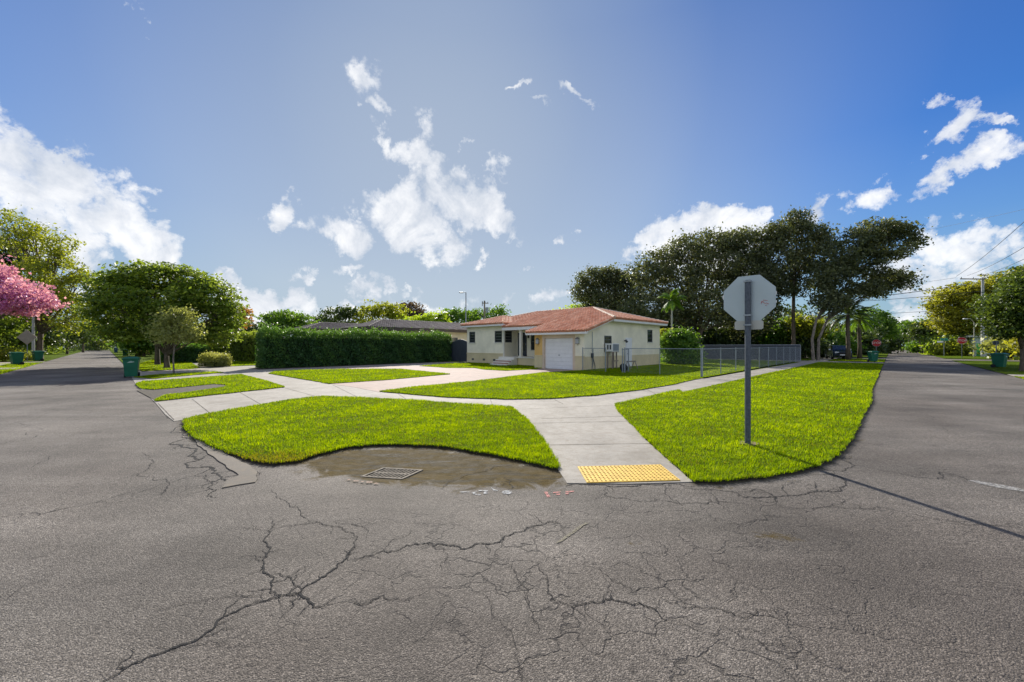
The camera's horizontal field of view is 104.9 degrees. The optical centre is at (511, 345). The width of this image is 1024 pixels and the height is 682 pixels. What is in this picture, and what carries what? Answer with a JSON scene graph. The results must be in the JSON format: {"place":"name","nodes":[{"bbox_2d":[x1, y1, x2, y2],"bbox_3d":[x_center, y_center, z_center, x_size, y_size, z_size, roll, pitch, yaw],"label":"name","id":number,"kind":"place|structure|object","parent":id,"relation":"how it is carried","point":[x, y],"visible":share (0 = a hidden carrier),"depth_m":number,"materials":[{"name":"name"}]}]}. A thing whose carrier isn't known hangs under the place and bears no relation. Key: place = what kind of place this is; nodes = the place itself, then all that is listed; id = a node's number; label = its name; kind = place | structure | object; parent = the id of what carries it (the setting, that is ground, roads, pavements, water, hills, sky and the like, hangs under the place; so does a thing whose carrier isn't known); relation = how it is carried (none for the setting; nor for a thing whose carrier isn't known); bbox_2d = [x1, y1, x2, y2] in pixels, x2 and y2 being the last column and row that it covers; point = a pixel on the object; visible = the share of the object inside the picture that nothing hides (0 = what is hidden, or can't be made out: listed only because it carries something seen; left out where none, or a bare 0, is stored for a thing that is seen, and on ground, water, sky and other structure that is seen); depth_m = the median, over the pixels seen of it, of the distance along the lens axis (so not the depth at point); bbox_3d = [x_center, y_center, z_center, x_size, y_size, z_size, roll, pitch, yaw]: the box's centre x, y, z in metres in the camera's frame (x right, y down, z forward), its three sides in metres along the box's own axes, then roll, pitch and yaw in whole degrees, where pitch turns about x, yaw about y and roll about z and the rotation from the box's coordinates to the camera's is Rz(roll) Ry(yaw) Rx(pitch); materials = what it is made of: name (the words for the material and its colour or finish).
{"place":"outdoors","nodes":[
{"label":"outdoors","id":0,"kind":"place"},
{"bbox_2d":[0,362,39,373],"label":"lawn","id":1,"kind":"structure","parent":0,"point":[16,365],"depth_m":32.32,"materials":[{"name":"plant"}]},
{"bbox_2d":[8,352,24,364],"bbox_3d":[-41.540,1.090,33.020,0.673,1.090,0.814,0,0,22],"label":"wheeled bin","id":2,"kind":"object","parent":1,"relation":"on","point":[16,357],"visible":1,"depth_m":32.84,"materials":[{"name":"green plastic"}]},
{"bbox_2d":[0,255,72,321],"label":"flowering tree","id":3,"kind":"object","parent":1,"relation":"on","point":[20,296],"visible":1,"depth_m":35.42,"materials":[{"name":"pink plant"}]},
{"bbox_2d":[0,350,85,361],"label":"lawn","id":4,"kind":"structure","parent":0,"point":[49,357],"depth_m":58.72,"materials":[{"name":"plant"}]},
{"bbox_2d":[0,345,31,361],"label":"shrub","id":5,"kind":"object","parent":4,"relation":"on","point":[3,355],"visible":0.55,"depth_m":39.72,"materials":[{"name":"green plant"}]},
{"bbox_2d":[0,314,49,353],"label":"roadside tree","id":6,"kind":"object","parent":4,"relation":"on","point":[7,321],"visible":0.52,"depth_m":47.27,"materials":[{"name":"green plant"}]},
{"bbox_2d":[17,330,36,360],"bbox_3d":[-51.362,0.005,41.699,1.600,3.350,0.089,0,0,-20],"label":"yield sign back","id":7,"kind":"object","parent":4,"relation":"on","point":[26,337],"visible":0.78,"depth_m":41.67,"materials":[{"name":"metal"}]},
{"bbox_2d":[31,317,34,352],"bbox_3d":[-55.948,-1.778,46.000,0.300,6.916,0.285,0,0,0],"label":"utility pole","id":8,"kind":"object","parent":4,"relation":"on","point":[33,333],"visible":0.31,"depth_m":45.93,"materials":[{"name":"concrete"}]},
{"bbox_2d":[30,351,44,360],"bbox_3d":[-49.201,1.090,40.848,0.673,1.090,0.814,0,0,20],"label":"wheeled bin","id":9,"kind":"object","parent":4,"relation":"on","point":[37,355],"visible":0.96,"depth_m":40.66,"materials":[{"name":"green plastic"}]},
{"bbox_2d":[0,224,81,351],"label":"broadleaf tree","id":10,"kind":"object","parent":4,"relation":"on","point":[52,341],"visible":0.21,"depth_m":51.97,"materials":[{"name":"green plant"}]},
{"bbox_2d":[0,203,100,358],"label":"broadleaf tree","id":11,"kind":"object","parent":4,"relation":"on","point":[56,254],"visible":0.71,"depth_m":47.49,"materials":[{"name":"green plant"}]},
{"bbox_2d":[43,318,98,353],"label":"street tree","id":12,"kind":"object","parent":4,"relation":"on","point":[82,334],"visible":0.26,"depth_m":74.91,"materials":[{"name":"green plant"}]},
{"bbox_2d":[73,339,117,350],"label":"thicket","id":13,"kind":"object","parent":4,"relation":"on","point":[96,346],"visible":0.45,"depth_m":126.61,"materials":[{"name":"green plant"}]},
{"bbox_2d":[110,350,180,364],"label":"lawn","id":14,"kind":"structure","parent":0,"point":[146,358],"depth_m":58.72,"materials":[{"name":"plant"}]},
{"bbox_2d":[105,338,166,356],"bbox_3d":[-55.829,-0.887,60.319,8.092,5.357,7.494,0,0,0],"label":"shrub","id":15,"kind":"object","parent":14,"relation":"on","point":[144,348],"visible":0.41,"depth_m":58.88,"materials":[{"name":"green plant"}]},
{"bbox_2d":[139,359,197,371],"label":"lawn","id":16,"kind":"structure","parent":0,"point":[164,369],"depth_m":29.39,"materials":[{"name":"plant"}]},
{"bbox_2d":[108,296,201,364],"bbox_3d":[-30.894,-1.502,34.351,8.578,6.565,6.600,0,0,0],"label":"broadleaf tree","id":17,"kind":"object","parent":16,"relation":"on","point":[157,356],"visible":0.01,"depth_m":33.86,"materials":[{"name":"green plant"}]},
{"bbox_2d":[60,258,252,367],"bbox_3d":[-25.698,-2.243,28.812,12.627,8.046,8.479,0,0,0],"label":"spreading tree","id":18,"kind":"object","parent":16,"relation":"on","point":[132,289],"visible":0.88,"depth_m":27.80,"materials":[{"name":"green plant"}]},
{"bbox_2d":[160,343,208,362],"bbox_3d":[-32.750,0.626,39.325,4.627,2.194,2.010,0,0,11],"label":"hedge","id":19,"kind":"object","parent":16,"relation":"on","point":[189,353],"visible":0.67,"depth_m":38.68,"materials":[{"name":"green plant"}]},
{"bbox_2d":[143,374,283,401],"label":"lawn","id":20,"kind":"structure","parent":0,"point":[212,389],"depth_m":15.42,"materials":[{"name":"plant"}]},
{"bbox_2d":[274,369,447,383],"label":"lawn","id":21,"kind":"structure","parent":0,"point":[357,375],"depth_m":21.55,"materials":[{"name":"plant"}]},
{"bbox_2d":[187,396,557,469],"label":"lawn","id":22,"kind":"structure","parent":0,"point":[435,446],"depth_m":7.44,"materials":[{"name":"plant"}]},
{"bbox_2d":[309,366,577,391],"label":"paver driveway","id":23,"kind":"structure","parent":0,"point":[461,374],"depth_m":21.11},
{"bbox_2d":[132,358,836,483],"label":"sidewalk","id":24,"kind":"structure","parent":0,"point":[593,434],"depth_m":10.60,"materials":[{"name":"concrete"}]},
{"bbox_2d":[121,357,140,376],"bbox_3d":[-19.982,1.135,20.672,0.673,1.090,0.814,0,0,-38],"label":"wheeled bin","id":25,"kind":"object","parent":24,"relation":"on","point":[131,366],"visible":0.97,"depth_m":20.44,"materials":[{"name":"green plastic"}]},
{"bbox_2d":[137,384,224,398],"bbox_3d":[-11.750,1.672,14.564,5.034,0.020,2.770,0,0,41],"label":"dirt patch","id":26,"kind":"object","parent":24,"relation":"on","point":[152,394],"visible":0.55,"depth_m":14.53,"materials":[{"name":"soil"}]},
{"bbox_2d":[197,350,232,366],"bbox_3d":[-23.422,1.008,31.048,2.660,1.318,1.572,0,0,13],"label":"box hedge","id":27,"kind":"object","parent":24,"relation":"on","point":[207,359],"visible":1,"depth_m":30.67,"materials":[{"name":"green plant"}]},
{"bbox_2d":[450,339,466,361],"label":"driveway gate","id":28,"kind":"structure","parent":24,"relation":"on","point":[459,350],"depth_m":40.13,"materials":[{"name":"grey metal"}]},
{"bbox_2d":[578,464,679,482],"bbox_3d":[1.489,1.661,5.133,1.214,0.019,0.630,0,0,-4],"label":"tactile pad","id":29,"kind":"object","parent":24,"relation":"on","point":[623,473],"visible":1,"depth_m":5.08,"materials":[{"name":"yellow plastic"}]},
{"bbox_2d":[0,350,1023,681],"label":"road","id":30,"kind":"structure","parent":0,"point":[852,590],"depth_m":3.12,"materials":[{"name":"grey asphalt"}]},
{"bbox_2d":[194,439,257,487],"bbox_3d":[-4.580,1.678,6.177,0.429,0.020,3.951,0,0,-43],"label":"kerb strip","id":31,"kind":"object","parent":30,"relation":"on","point":[246,473],"visible":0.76,"depth_m":5.38,"materials":[{"name":"concrete"}]},
{"bbox_2d":[360,467,422,479],"bbox_3d":[-1.586,1.982,5.224,0.694,0.584,0.500,0,0,10],"label":"storm grate","id":32,"kind":"object","parent":30,"relation":"in","point":[392,473],"visible":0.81,"depth_m":5.21,"materials":[{"name":"metal"}]},
{"bbox_2d":[0,407,1023,680],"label":"road crack","id":33,"kind":"object","parent":30,"relation":"on","point":[300,595],"visible":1,"depth_m":3.02,"materials":[{"name":"black asphalt"}]},
{"bbox_2d":[970,480,1023,490],"bbox_3d":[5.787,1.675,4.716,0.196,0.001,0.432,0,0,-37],"label":"road marking","id":34,"kind":"object","parent":30,"relation":"on","point":[999,486],"visible":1,"depth_m":4.71,"materials":[{"name":"grey paint"}]},
{"bbox_2d":[0,0,1023,345],"label":"sky","id":35,"kind":"structure","parent":0,"point":[310,155],"materials":[{"name":"blue"}]},
{"bbox_2d":[0,359,1023,483],"bbox_3d":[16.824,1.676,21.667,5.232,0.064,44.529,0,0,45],"label":"lawn","id":36,"kind":"structure","parent":0,"point":[729,480],"depth_m":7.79,"materials":[{"name":"plant"}]},
{"bbox_2d":[723,275,776,443],"bbox_3d":[3.903,0.284,6.522,0.797,2.891,0.135,0,0,44],"label":"stop sign","id":37,"kind":"object","parent":36,"relation":"on","point":[750,302],"visible":0.99,"depth_m":6.49,"materials":[{"name":"metal"}]},
{"bbox_2d":[44,347,1019,378],"bbox_3d":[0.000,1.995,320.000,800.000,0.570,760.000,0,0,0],"label":"ground","id":38,"kind":"structure","parent":0,"point":[803,359],"depth_m":42.02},
{"bbox_2d":[140,303,208,372],"bbox_3d":[-20.524,-0.400,23.919,3.564,4.361,3.016,0,0,31],"label":"young tree","id":39,"kind":"object","parent":38,"relation":"on","point":[172,324],"visible":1,"depth_m":23.66,"materials":[{"name":"green plant"}]},
{"bbox_2d":[203,327,272,361],"bbox_3d":[-29.214,-0.058,41.857,11.384,3.564,2.034,0,0,23],"label":"hedge","id":40,"kind":"object","parent":38,"relation":"on","point":[244,350],"visible":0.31,"depth_m":40.60,"materials":[{"name":"green plant"}]},
{"bbox_2d":[234,305,256,337],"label":"broadleaf tree","id":41,"kind":"object","parent":38,"relation":"on","point":[248,311],"visible":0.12,"depth_m":50.52,"materials":[{"name":"red plant"}]},
{"bbox_2d":[233,321,291,331],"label":"background tree","id":42,"kind":"object","parent":38,"relation":"on","point":[249,329],"visible":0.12,"depth_m":68.81,"materials":[{"name":"green plant"}]},
{"bbox_2d":[253,309,322,329],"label":"background tree","id":43,"kind":"object","parent":38,"relation":"on","point":[288,318],"visible":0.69,"depth_m":73.57,"materials":[{"name":"green plant"}]},
{"bbox_2d":[308,303,365,323],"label":"background tree","id":44,"kind":"object","parent":38,"relation":"on","point":[343,314],"visible":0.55,"depth_m":83.61,"materials":[{"name":"green plant"}]},
{"bbox_2d":[251,361,445,369],"bbox_3d":[-12.660,1.670,34.468,2.900,0.020,17.235,0,0,43],"label":"mulch bed","id":45,"kind":"object","parent":38,"relation":"on","point":[335,365],"visible":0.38,"depth_m":31.08,"materials":[{"name":"soil"}]},
{"bbox_2d":[253,321,451,368],"bbox_3d":[-12.629,-0.212,35.067,2.271,3.811,17.670,0,0,42],"label":"long hedge","id":46,"kind":"object","parent":45,"relation":"on","point":[279,348],"visible":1,"depth_m":32.70,"materials":[{"name":"green plant"}]},
{"bbox_2d":[293,319,466,341],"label":"house","id":47,"kind":"structure","parent":38,"relation":"on","point":[456,331],"depth_m":44.50,"materials":[{"name":"grey tile"}]},
{"bbox_2d":[349,299,412,323],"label":"background tree","id":48,"kind":"object","parent":38,"relation":"on","point":[389,311],"visible":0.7,"depth_m":83.67,"materials":[{"name":"green plant"}]},
{"bbox_2d":[396,300,426,318],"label":"background tree","id":49,"kind":"object","parent":38,"relation":"on","point":[415,306],"visible":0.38,"depth_m":93.47,"materials":[{"name":"green plant"}]},
{"bbox_2d":[396,307,453,322],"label":"background tree","id":50,"kind":"object","parent":38,"relation":"on","point":[427,316],"visible":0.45,"depth_m":78.94,"materials":[{"name":"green plant"}]},
{"bbox_2d":[438,306,481,322],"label":"background tree","id":51,"kind":"object","parent":38,"relation":"on","point":[458,314],"visible":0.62,"depth_m":86.52,"materials":[{"name":"green plant"}]},
{"bbox_2d":[466,304,511,321],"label":"background tree","id":52,"kind":"object","parent":38,"relation":"on","point":[497,312],"visible":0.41,"depth_m":88.70,"materials":[{"name":"green plant"}]},
{"bbox_2d":[460,306,668,369],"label":"house","id":53,"kind":"structure","parent":38,"relation":"on","point":[554,339],"depth_m":31.43,"materials":[{"name":"beige paint"}]},
{"bbox_2d":[518,333,526,355],"bbox_3d":[0.971,-0.095,35.951,1.150,2.150,0.090,0,0,44],"label":"front door","id":54,"kind":"structure","parent":53,"relation":"in","point":[524,336],"depth_m":35.73,"materials":[{"name":"grey paint"}]},
{"bbox_2d":[545,338,572,369],"bbox_3d":[3.345,0.580,27.785,2.490,2.200,0.060,0,0,44],"label":"garage door","id":55,"kind":"structure","parent":53,"relation":"in","point":[559,351],"depth_m":27.74,"materials":[{"name":"white paint"}]},
{"bbox_2d":[626,339,631,365],"bbox_3d":[9.058,0.560,30.538,0.140,2.120,0.800,0,0,44],"label":"side door","id":56,"kind":"structure","parent":53,"relation":"in","point":[629,344],"depth_m":30.57,"materials":[{"name":"white paint"}]},
{"bbox_2d":[567,261,656,315],"bbox_3d":[15.268,-5.684,61.251,13.894,14.928,12.968,0,0,0],"label":"oak tree","id":57,"kind":"object","parent":38,"relation":"on","point":[606,279],"visible":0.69,"depth_m":59.60,"materials":[{"name":"green plant"}]},
{"bbox_2d":[660,314,719,342],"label":"understorey tree","id":58,"kind":"object","parent":38,"relation":"on","point":[680,326],"visible":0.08,"depth_m":55.43,"materials":[{"name":"green plant"}]},
{"bbox_2d":[612,221,790,343],"bbox_3d":[24.714,-7.232,51.433,23.110,18.086,13.558,0,0,0],"label":"oak tree","id":59,"kind":"object","parent":38,"relation":"on","point":[734,244],"visible":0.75,"depth_m":50.54,"materials":[{"name":"green plant"}]},
{"bbox_2d":[692,325,743,344],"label":"understorey tree","id":60,"kind":"object","parent":38,"relation":"on","point":[718,336],"visible":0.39,"depth_m":55.24,"materials":[{"name":"green plant"}]},
{"bbox_2d":[715,325,759,344],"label":"understorey tree","id":61,"kind":"object","parent":38,"relation":"on","point":[736,343],"visible":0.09,"depth_m":56.05,"materials":[{"name":"green plant"}]},
{"bbox_2d":[753,314,803,344],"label":"understorey tree","id":62,"kind":"object","parent":38,"relation":"on","point":[770,337],"visible":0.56,"depth_m":52.67,"materials":[{"name":"green plant"}]},
{"bbox_2d":[740,204,846,344],"bbox_3d":[34.495,-7.846,49.032,12.872,19.253,8.083,0,0,14],"label":"oak tree","id":63,"kind":"object","parent":38,"relation":"on","point":[801,256],"visible":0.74,"depth_m":48.01,"materials":[{"name":"green plant"}]},
{"bbox_2d":[775,317,826,358],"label":"understorey tree","id":64,"kind":"object","parent":38,"relation":"on","point":[806,346],"visible":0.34,"depth_m":51.35,"materials":[{"name":"green plant"}]},
{"bbox_2d":[779,312,838,357],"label":"understorey tree","id":65,"kind":"object","parent":38,"relation":"on","point":[806,324],"visible":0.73,"depth_m":50.79,"materials":[{"name":"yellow plant"}]},
{"bbox_2d":[803,337,837,357],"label":"understorey tree","id":66,"kind":"object","parent":38,"relation":"on","point":[827,342],"visible":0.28,"depth_m":54.81,"materials":[{"name":"green plant"}]},
{"bbox_2d":[842,305,883,358],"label":"palm tree","id":67,"kind":"object","parent":38,"relation":"on","point":[859,349],"visible":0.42,"depth_m":50.30,"materials":[{"name":"green plant"}]},
{"bbox_2d":[798,215,936,359],"bbox_3d":[39.575,-6.392,44.207,13.903,16.374,7.218,0,0,0],"label":"oak tree","id":68,"kind":"object","parent":38,"relation":"on","point":[868,243],"visible":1,"depth_m":43.23,"materials":[{"name":"green plant"}]},
{"bbox_2d":[894,316,930,352],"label":"street tree","id":69,"kind":"object","parent":38,"relation":"on","point":[904,325],"visible":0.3,"depth_m":87.75,"materials":[{"name":"green plant"}]},
{"bbox_2d":[981,337,1019,359],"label":"roadside tree","id":70,"kind":"object","parent":38,"relation":"on","point":[1013,341],"visible":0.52,"depth_m":43.76,"materials":[{"name":"plant"}]},
{"bbox_2d":[381,359,793,399],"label":"lawn","id":71,"kind":"structure","parent":0,"point":[647,384],"depth_m":16.58,"materials":[{"name":"plant"}]},
{"bbox_2d":[582,347,605,370],"bbox_3d":[5.253,0.900,25.233,1.770,1.560,0.070,0,0,44],"label":"chain link fence","id":72,"kind":"object","parent":71,"relation":"on","point":[594,354],"visible":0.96,"depth_m":25.20,"materials":[{"name":"grey metal"}]},
{"bbox_2d":[607,351,618,368],"bbox_3d":[7.198,1.045,28.054,0.460,1.230,0.880,0,0,44],"label":"wooden stand","id":73,"kind":"object","parent":71,"relation":"on","point":[613,360],"visible":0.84,"depth_m":27.86,"materials":[{"name":"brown wood"}]},
{"bbox_2d":[605,343,618,351],"bbox_3d":[7.148,0.145,28.092,0.615,0.570,0.934,0,0,44],"label":"window air conditioner","id":74,"kind":"object","parent":73,"relation":"on","point":[612,347],"depth_m":27.78,"materials":[{"name":"white paint"}]},
{"bbox_2d":[624,347,701,376],"bbox_3d":[8.329,0.900,22.124,0.070,1.560,4.520,0,0,-43],"label":"chain link fence","id":75,"kind":"object","parent":71,"relation":"on","point":[659,359],"visible":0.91,"depth_m":22.13,"materials":[{"name":"grey metal"}]},
{"bbox_2d":[657,288,685,327],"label":"palm tree","id":76,"kind":"object","parent":71,"relation":"on","point":[674,301],"visible":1,"depth_m":41.88,"materials":[{"name":"green plant"}]},
{"bbox_2d":[660,324,709,363],"bbox_3d":[15.172,-0.057,35.390,4.765,3.682,3.893,0,0,0],"label":"shrub","id":77,"kind":"object","parent":71,"relation":"on","point":[678,337],"visible":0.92,"depth_m":34.77,"materials":[{"name":"green plant"}]},
{"bbox_2d":[702,347,800,376],"bbox_3d":[20.491,0.900,31.440,0.070,1.560,30.570,0,0,44],"label":"chain link fence","id":78,"kind":"object","parent":71,"relation":"on","point":[769,354],"visible":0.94,"depth_m":28.03,"materials":[{"name":"grey metal"}]},
{"bbox_2d":[721,359,883,362],"bbox_3d":[28.539,1.678,44.381,19.400,0.020,3.500,0,0,44],"label":"driveway apron","id":79,"kind":"object","parent":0,"point":[818,361],"visible":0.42,"depth_m":40.98,"materials":[{"name":"concrete"}]},
{"bbox_2d":[660,345,800,359],"bbox_3d":[23.484,0.790,50.493,22.035,1.780,0.110,0,0,44],"label":"screened fence","id":80,"kind":"object","parent":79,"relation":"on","point":[738,354],"visible":0.41,"depth_m":46.04,"materials":[{"name":"grey paint"}]},
{"bbox_2d":[867,351,878,361],"bbox_3d":[36.167,1.090,39.446,0.673,1.090,0.814,0,0,10],"label":"wheeled bin","id":81,"kind":"object","parent":79,"relation":"on","point":[872,355],"visible":1,"depth_m":39.18,"materials":[{"name":"green plastic"}]},
{"bbox_2d":[833,358,885,361],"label":"lawn","id":82,"kind":"structure","parent":0,"point":[853,359],"depth_m":46.16,"materials":[{"name":"plant"}]},
{"bbox_2d":[825,345,851,358],"bbox_3d":[40.761,0.823,49.242,2.180,1.644,4.642,0,0,28],"label":"parked car","id":83,"kind":"object","parent":82,"relation":"on","point":[832,351],"visible":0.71,"depth_m":48.40,"materials":[{"name":"blue metal"}]},
{"bbox_2d":[825,295,878,359],"bbox_3d":[38.507,-1.937,44.879,4.758,7.452,5.159,0,0,0],"label":"palm tree","id":84,"kind":"object","parent":82,"relation":"on","point":[853,309],"visible":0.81,"depth_m":44.78,"materials":[{"name":"green plant"}]},
{"bbox_2d":[839,352,887,357],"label":"lawn","id":85,"kind":"structure","parent":0,"point":[881,355],"depth_m":61.65,"materials":[{"name":"plant"}]},
{"bbox_2d":[763,303,853,338],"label":"roadside tree","id":86,"kind":"object","parent":85,"relation":"on","point":[789,311],"visible":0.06,"depth_m":64.06,"materials":[{"name":"green plant"}]},
{"bbox_2d":[820,328,866,356],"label":"understorey tree","id":87,"kind":"object","parent":85,"relation":"on","point":[841,339],"visible":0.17,"depth_m":56.34,"materials":[{"name":"green plant"}]},
{"bbox_2d":[839,324,897,355],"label":"understorey tree","id":88,"kind":"object","parent":85,"relation":"on","point":[868,337],"visible":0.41,"depth_m":64.05,"materials":[{"name":"green plant"}]},
{"bbox_2d":[850,304,902,341],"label":"understorey tree","id":89,"kind":"object","parent":85,"relation":"on","point":[885,318],"visible":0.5,"depth_m":73.42,"materials":[{"name":"green plant"}]},
{"bbox_2d":[882,326,911,353],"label":"understorey tree","id":90,"kind":"object","parent":85,"relation":"on","point":[893,345],"visible":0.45,"depth_m":78.47,"materials":[{"name":"green plant"}]},
{"bbox_2d":[931,355,1019,359],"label":"lawn","id":91,"kind":"structure","parent":0,"point":[963,357],"depth_m":53.84,"materials":[{"name":"plant"}]},
{"bbox_2d":[899,339,929,352],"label":"street tree","id":92,"kind":"object","parent":91,"relation":"on","point":[909,346],"visible":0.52,"depth_m":84.75,"materials":[{"name":"green plant"}]},
{"bbox_2d":[899,319,943,352],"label":"street tree","id":93,"kind":"object","parent":91,"relation":"on","point":[912,328],"visible":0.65,"depth_m":79.65,"materials":[{"name":"green plant"}]},
{"bbox_2d":[924,337,975,355],"bbox_3d":[71.628,0.211,63.825,5.741,3.303,6.620,0,0,20],"label":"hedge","id":94,"kind":"object","parent":91,"relation":"on","point":[948,348],"visible":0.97,"depth_m":63.21,"materials":[{"name":"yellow plant"}]},
{"bbox_2d":[914,310,991,354],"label":"roadside tree","id":95,"kind":"object","parent":91,"relation":"on","point":[952,337],"visible":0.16,"depth_m":66.64,"materials":[{"name":"green plant"}]},
{"bbox_2d":[910,281,1007,345],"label":"spreading tree","id":96,"kind":"object","parent":91,"relation":"on","point":[948,310],"visible":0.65,"depth_m":65.09,"materials":[{"name":"green plant"}]},
{"bbox_2d":[960,277,985,356],"bbox_3d":[67.819,-4.173,57.879,4.500,11.707,0.444,0,0,-4],"label":"utility pole","id":97,"kind":"object","parent":91,"relation":"on","point":[982,290],"visible":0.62,"depth_m":57.86,"materials":[{"name":"concrete"}]},
{"bbox_2d":[964,335,1009,355],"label":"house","id":98,"kind":"structure","parent":91,"relation":"on","point":[977,339],"depth_m":61.78,"materials":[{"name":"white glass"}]},
{"bbox_2d":[969,336,1019,357],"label":"street tree","id":99,"kind":"object","parent":91,"relation":"on","point":[985,348],"visible":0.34,"depth_m":50.19,"materials":[{"name":"green plant"}]},
{"bbox_2d":[965,264,1023,307],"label":"spreading tree","id":100,"kind":"object","parent":91,"relation":"on","point":[988,280],"visible":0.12,"depth_m":63.65,"materials":[{"name":"green plant"}]},
{"bbox_2d":[954,361,1023,374],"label":"lawn","id":101,"kind":"structure","parent":0,"point":[1011,368],"depth_m":29.39,"materials":[{"name":"plant"}]},
{"bbox_2d":[960,266,1023,370],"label":"spreading tree","id":102,"kind":"object","parent":101,"relation":"on","point":[1003,309],"visible":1,"depth_m":25.38,"materials":[{"name":"green plant"}]},
{"bbox_2d":[990,353,1008,366],"bbox_3d":[36.033,1.090,29.114,0.673,1.090,0.814,0,0,-20],"label":"wheeled bin","id":103,"kind":"object","parent":101,"relation":"on","point":[999,359],"visible":1,"depth_m":28.93,"materials":[{"name":"green plastic"}]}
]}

